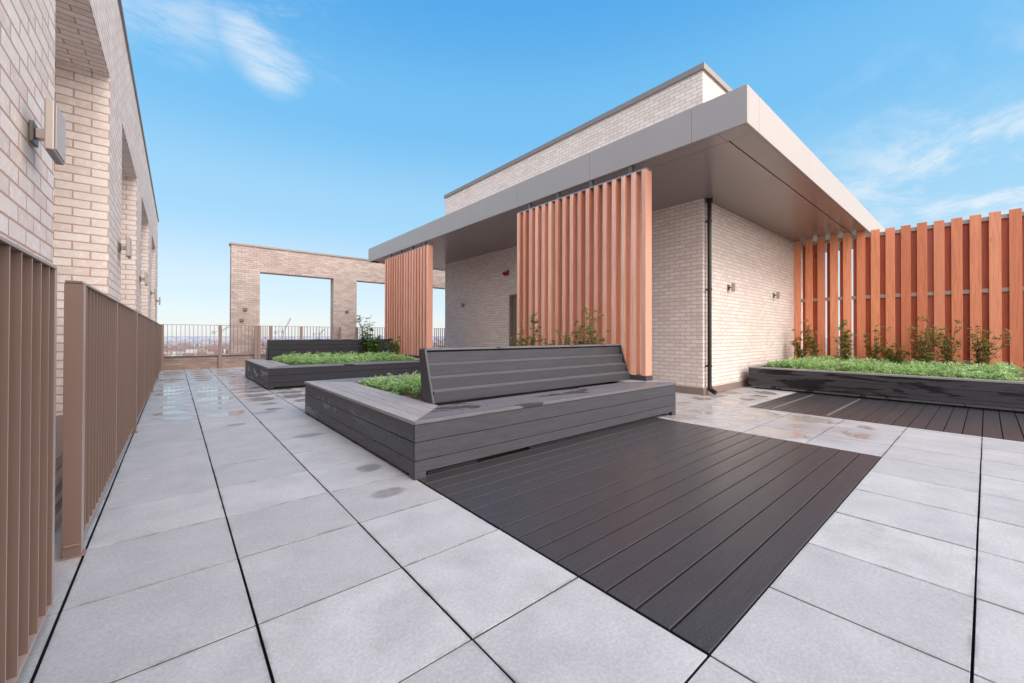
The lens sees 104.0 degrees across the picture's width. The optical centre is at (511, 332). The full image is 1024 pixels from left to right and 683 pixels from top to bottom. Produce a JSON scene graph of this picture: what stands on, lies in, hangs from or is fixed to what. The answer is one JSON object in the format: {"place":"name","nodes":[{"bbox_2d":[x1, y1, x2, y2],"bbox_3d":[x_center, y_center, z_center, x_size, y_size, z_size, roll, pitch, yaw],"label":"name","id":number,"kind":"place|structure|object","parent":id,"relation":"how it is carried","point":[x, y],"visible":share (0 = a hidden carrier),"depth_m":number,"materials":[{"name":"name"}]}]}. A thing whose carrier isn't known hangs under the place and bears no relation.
{"place":"outdoors","nodes":[
{"label":"outdoors","id":0,"kind":"place"},
{"bbox_2d":[164,336,852,355],"bbox_3d":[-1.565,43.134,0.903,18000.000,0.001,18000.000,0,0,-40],"label":"ground","id":1,"kind":"structure","parent":0,"point":[208,337],"depth_m":4710.39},
{"bbox_2d":[274,318,291,338],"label":"tower crane","id":2,"kind":"object","parent":1,"relation":"on","point":[283,331],"visible":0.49,"depth_m":484.96,"materials":[{"name":"white metal"}]},
{"bbox_2d":[164,336,443,355],"bbox_3d":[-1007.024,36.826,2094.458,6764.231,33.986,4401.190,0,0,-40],"label":"city","id":3,"kind":"object","parent":1,"relation":"on","point":[212,347],"visible":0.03,"depth_m":1084.16},
{"bbox_2d":[314,328,324,338],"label":"tower crane","id":4,"kind":"object","parent":1,"relation":"on","point":[319,333],"visible":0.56,"depth_m":596.98,"materials":[{"name":"white metal"}]},
{"bbox_2d":[16,367,1023,682],"bbox_3d":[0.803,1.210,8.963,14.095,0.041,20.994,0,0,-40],"label":"paving","id":5,"kind":"structure","parent":0,"point":[358,561],"depth_m":1.86,"materials":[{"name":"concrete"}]},
{"bbox_2d":[0,235,56,682],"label":"metal railing","id":6,"kind":"object","parent":5,"relation":"on","point":[28,314],"visible":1,"depth_m":1.33,"materials":[{"name":"brown metal"}]},
{"bbox_2d":[0,0,158,531],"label":"brick wall","id":7,"kind":"structure","parent":5,"relation":"on","point":[85,210],"depth_m":3.52,"materials":[{"name":"brick"}]},
{"bbox_2d":[29,98,65,164],"bbox_3d":[-2.009,-0.861,1.721,0.098,0.214,0.215,0,0,-40],"label":"wall lamp","id":8,"kind":"object","parent":7,"relation":"attached to","point":[51,135],"visible":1,"depth_m":1.70,"materials":[{"name":"silver metal"}]},
{"bbox_2d":[119,236,131,258],"bbox_3d":[-4.157,-0.910,4.298,0.098,0.214,0.215,0,0,-40],"label":"wall lamp","id":9,"kind":"object","parent":7,"relation":"attached to","point":[128,247],"visible":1,"depth_m":4.27,"materials":[{"name":"silver metal"}]},
{"bbox_2d":[140,272,147,285],"bbox_3d":[-6.097,-0.881,6.626,0.098,0.214,0.215,0,0,-40],"label":"wall lamp","id":10,"kind":"object","parent":7,"relation":"attached to","point":[145,279],"visible":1,"depth_m":6.62,"materials":[{"name":"silver metal"}]},
{"bbox_2d":[60,280,134,560],"bbox_3d":[-3.246,0.444,3.260,0.085,1.396,3.260,0,0,-40],"label":"metal railing","id":11,"kind":"object","parent":5,"relation":"on","point":[98,372],"visible":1,"depth_m":2.33,"materials":[{"name":"brown metal"}]},
{"bbox_2d":[132,311,151,432],"bbox_3d":[-5.619,0.456,6.098,0.112,1.396,4.100,0,0,-40],"label":"metal railing","id":12,"kind":"object","parent":5,"relation":"on","point":[142,354],"visible":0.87,"depth_m":5.48,"materials":[{"name":"brown metal"}]},
{"bbox_2d":[151,320,160,391],"bbox_3d":[-8.842,0.471,9.954,0.102,1.396,5.850,0,0,-40],"label":"metal railing","id":13,"kind":"object","parent":5,"relation":"on","point":[156,347],"visible":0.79,"depth_m":9.11,"materials":[{"name":"brown metal"}]},
{"bbox_2d":[160,324,257,370],"bbox_3d":[-9.753,0.476,13.007,2.535,1.422,0.077,0,0,-40],"label":"metal railing","id":14,"kind":"object","parent":5,"relation":"on","point":[255,352],"visible":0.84,"depth_m":13.12,"materials":[{"name":"brown metal"}]},
{"bbox_2d":[163,354,264,370],"bbox_3d":[-9.783,0.975,13.259,3.090,0.430,0.260,0,0,-40],"label":"brick upstand","id":15,"kind":"object","parent":5,"relation":"on","point":[197,362],"visible":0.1,"depth_m":12.97,"materials":[{"name":"beige brick"}]},
{"bbox_2d":[356,327,384,338],"bbox_3d":[-5.345,0.515,17.250,2.725,1.422,0.077,0,0,-40],"label":"metal railing","id":16,"kind":"object","parent":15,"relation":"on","point":[372,332],"visible":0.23,"depth_m":16.86,"materials":[{"name":"brown metal"}]},
{"bbox_2d":[257,326,271,358],"bbox_3d":[-8.629,0.485,13.982,0.430,1.422,0.077,0,0,-40],"label":"metal railing","id":17,"kind":"object","parent":5,"relation":"on","point":[259,340],"visible":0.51,"depth_m":13.92,"materials":[{"name":"brown metal"}]},
{"bbox_2d":[272,326,340,338],"bbox_3d":[-7.762,0.496,15.210,2.450,1.422,0.077,0,0,-40],"label":"metal railing","id":18,"kind":"object","parent":5,"relation":"on","point":[301,332],"visible":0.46,"depth_m":15.12,"materials":[{"name":"brown metal"}]},
{"bbox_2d":[245,339,419,389],"bbox_3d":[-4.450,0.690,10.623,4.040,0.990,3.410,0,0,-40],"label":"planter bench","id":19,"kind":"object","parent":5,"relation":"on","point":[268,373],"visible":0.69,"depth_m":9.51,"materials":[{"name":"wood"}]},
{"bbox_2d":[272,350,415,364],"bbox_3d":[-4.337,0.643,10.501,3.210,0.314,2.239,0,0,-40],"label":"groundcover","id":20,"kind":"object","parent":19,"relation":"on","point":[305,358],"visible":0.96,"depth_m":10.01,"materials":[{"name":"green plant"}]},
{"bbox_2d":[355,314,374,354],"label":"shrub","id":21,"kind":"object","parent":19,"relation":"in","point":[362,334],"visible":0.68,"depth_m":11.77,"materials":[{"name":"green plant"}]},
{"bbox_2d":[363,328,382,354],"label":"shrub","id":22,"kind":"object","parent":19,"relation":"in","point":[371,342],"visible":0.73,"depth_m":11.46,"materials":[{"name":"green plant"}]},
{"bbox_2d":[385,336,400,354],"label":"shrub","id":23,"kind":"object","parent":19,"relation":"in","point":[395,346],"visible":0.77,"depth_m":11.34,"materials":[{"name":"green plant"}]},
{"bbox_2d":[385,242,432,357],"bbox_3d":[-3.180,-0.899,12.087,0.180,3.272,2.920,0,0,-40],"label":"timber screen","id":24,"kind":"object","parent":19,"relation":"on","point":[409,298],"visible":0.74,"depth_m":11.75,"materials":[{"name":"wood"}]},
{"bbox_2d":[229,242,444,354],"bbox_3d":[-5.583,-0.776,17.595,11.240,4.610,0.480,0,0,-40],"label":"brick portal","id":25,"kind":"object","parent":5,"relation":"on","point":[250,264],"visible":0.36,"depth_m":15.11,"materials":[{"name":"brick"}]},
{"bbox_2d":[433,328,444,347],"bbox_3d":[-2.622,0.537,19.547,2.700,1.422,0.077,0,0,-40],"label":"metal railing","id":26,"kind":"object","parent":5,"relation":"on","point":[438,337],"visible":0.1,"depth_m":18.85,"materials":[{"name":"brown metal"}]},
{"bbox_2d":[304,344,676,479],"bbox_3d":[-0.306,0.670,5.700,4.055,0.990,3.420,0,0,-40],"label":"planter bench","id":27,"kind":"object","parent":5,"relation":"on","point":[471,405],"visible":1,"depth_m":4.23,"materials":[{"name":"wood"}]},
{"bbox_2d":[356,370,420,398],"bbox_3d":[-0.473,0.660,5.870,3.068,0.261,2.084,0,0,-40],"label":"groundcover","id":28,"kind":"object","parent":27,"relation":"on","point":[411,384],"visible":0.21,"depth_m":5.17,"materials":[{"name":"green plant"}]},
{"bbox_2d":[510,330,527,345],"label":"shrub","id":29,"kind":"object","parent":27,"relation":"on","point":[521,344],"visible":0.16,"depth_m":7.29,"materials":[{"name":"green plant"}]},
{"bbox_2d":[517,313,545,345],"bbox_3d":[0.324,0.178,7.177,0.572,1.213,0.520,0,0,-2],"label":"shrub","id":30,"kind":"object","parent":27,"relation":"in","point":[533,321],"visible":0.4,"depth_m":7.11,"materials":[{"name":"green plant"}]},
{"bbox_2d":[554,321,578,344],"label":"shrub","id":31,"kind":"object","parent":27,"relation":"on","point":[568,340],"visible":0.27,"depth_m":6.59,"materials":[{"name":"green plant"}]},
{"bbox_2d":[572,326,593,344],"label":"shrub","id":32,"kind":"object","parent":27,"relation":"on","point":[577,336],"visible":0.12,"depth_m":6.41,"materials":[{"name":"green plant"}]},
{"bbox_2d":[517,166,652,380],"bbox_3d":[1.092,-0.919,7.024,0.180,3.272,2.910,0,0,-40],"label":"timber screen","id":33,"kind":"object","parent":27,"relation":"on","point":[590,248],"visible":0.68,"depth_m":6.67,"materials":[{"name":"wood"}]},
{"bbox_2d":[580,307,607,344],"bbox_3d":[1.196,0.203,6.198,0.512,1.172,0.599,0,0,30],"label":"shrub","id":34,"kind":"object","parent":27,"relation":"on","point":[594,339],"visible":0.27,"depth_m":6.17,"materials":[{"name":"green plant"}]},
{"bbox_2d":[368,62,884,394],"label":"rooftop building","id":35,"kind":"structure","parent":5,"relation":"on","point":[749,188],"depth_m":8.20,"materials":[{"name":"beige brick"}]},
{"bbox_2d":[502,270,508,275],"bbox_3d":[-0.203,-1.778,12.030,0.120,0.169,0.209,0,0,-40],"label":"alarm sounder","id":36,"kind":"object","parent":35,"relation":"attached to","point":[506,273],"visible":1,"depth_m":12.00,"materials":[{"name":"red plastic"}]},
{"bbox_2d":[509,294,516,345],"bbox_3d":[0.352,0.038,11.622,0.180,2.317,1.136,0,0,-40],"label":"door","id":37,"kind":"structure","parent":35,"relation":"in","point":[512,298],"depth_m":11.96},
{"bbox_2d":[727,283,734,291],"bbox_3d":[4.540,-0.923,8.280,0.080,0.180,0.128,0,0,-40],"label":"wall lamp","id":38,"kind":"object","parent":35,"relation":"attached to","point":[732,287],"visible":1,"depth_m":8.24,"materials":[{"name":"silver metal"}]},
{"bbox_2d":[773,291,779,298],"bbox_3d":[6.642,-0.926,10.053,0.080,0.180,0.128,0,0,-40],"label":"wall lamp","id":39,"kind":"object","parent":35,"relation":"attached to","point":[777,295],"visible":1,"depth_m":10.01,"materials":[{"name":"silver metal"}]},
{"bbox_2d":[417,418,880,659],"bbox_3d":[1.307,1.172,3.500,3.600,0.031,2.392,0,0,-40],"label":"decking","id":40,"kind":"object","parent":5,"relation":"on","point":[699,537],"visible":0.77,"depth_m":2.64,"materials":[{"name":"grey wood"}]},
{"bbox_2d":[748,364,1023,412],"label":"planter","id":41,"kind":"object","parent":5,"relation":"on","point":[998,395],"visible":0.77,"depth_m":6.83,"materials":[{"name":"wood"}]},
{"bbox_2d":[791,329,810,358],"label":"shrub","id":42,"kind":"object","parent":41,"relation":"in","point":[799,351],"visible":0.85,"depth_m":10.37,"materials":[{"name":"green plant"}]},
{"bbox_2d":[800,319,821,357],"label":"shrub","id":43,"kind":"object","parent":41,"relation":"in","point":[811,347],"visible":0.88,"depth_m":10.13,"materials":[{"name":"green plant"}]},
{"bbox_2d":[834,320,856,360],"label":"shrub","id":44,"kind":"object","parent":41,"relation":"in","point":[846,353],"visible":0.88,"depth_m":9.54,"materials":[{"name":"green plant"}]},
{"bbox_2d":[861,323,891,362],"bbox_3d":[8.404,0.312,9.253,0.446,1.035,0.463,0,0,-14],"label":"shrub","id":45,"kind":"object","parent":41,"relation":"in","point":[876,351],"visible":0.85,"depth_m":9.24,"materials":[{"name":"green plant"}]},
{"bbox_2d":[765,355,1023,380],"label":"groundcover","id":46,"kind":"object","parent":41,"relation":"in","point":[1005,371],"visible":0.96,"depth_m":7.49,"materials":[{"name":"green plant"}]},
{"bbox_2d":[880,342,910,363],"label":"shrub","id":47,"kind":"object","parent":41,"relation":"in","point":[891,356],"visible":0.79,"depth_m":8.89,"materials":[{"name":"green plant"}]},
{"bbox_2d":[905,315,947,363],"bbox_3d":[8.797,0.226,8.501,0.714,1.188,0.651,0,0,12],"label":"shrub","id":48,"kind":"object","parent":41,"relation":"in","point":[923,343],"visible":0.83,"depth_m":8.49,"materials":[{"name":"green plant"}]},
{"bbox_2d":[929,320,963,364],"bbox_3d":[9.152,0.266,8.341,0.601,1.069,0.595,0,0,-16],"label":"shrub","id":49,"kind":"object","parent":41,"relation":"in","point":[945,344],"visible":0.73,"depth_m":8.35,"materials":[{"name":"green plant"}]},
{"bbox_2d":[964,325,1011,367],"bbox_3d":[9.310,0.340,7.852,0.462,0.966,0.591,0,0,-17],"label":"shrub","id":50,"kind":"object","parent":41,"relation":"in","point":[978,354],"visible":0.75,"depth_m":7.87,"materials":[{"name":"green plant"}]},
{"bbox_2d":[750,392,1023,441],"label":"decking","id":51,"kind":"object","parent":5,"relation":"on","point":[933,417],"visible":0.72,"depth_m":5.80,"materials":[{"name":"grey wood"}]},
{"bbox_2d":[771,394,859,415],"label":"deck trim strips","id":52,"kind":"object","parent":51,"relation":"on","point":[811,395],"visible":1,"depth_m":6.48,"materials":[{"name":"grey metal"}]},
{"bbox_2d":[794,208,1023,370],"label":"slatted fence","id":53,"kind":"object","parent":5,"relation":"on","point":[969,273],"visible":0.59,"depth_m":9.16,"materials":[{"name":"orange wood"}]},
{"bbox_2d":[121,0,1023,337],"label":"sky","id":54,"kind":"structure","parent":0,"point":[334,127],"materials":[{"name":"blue"}]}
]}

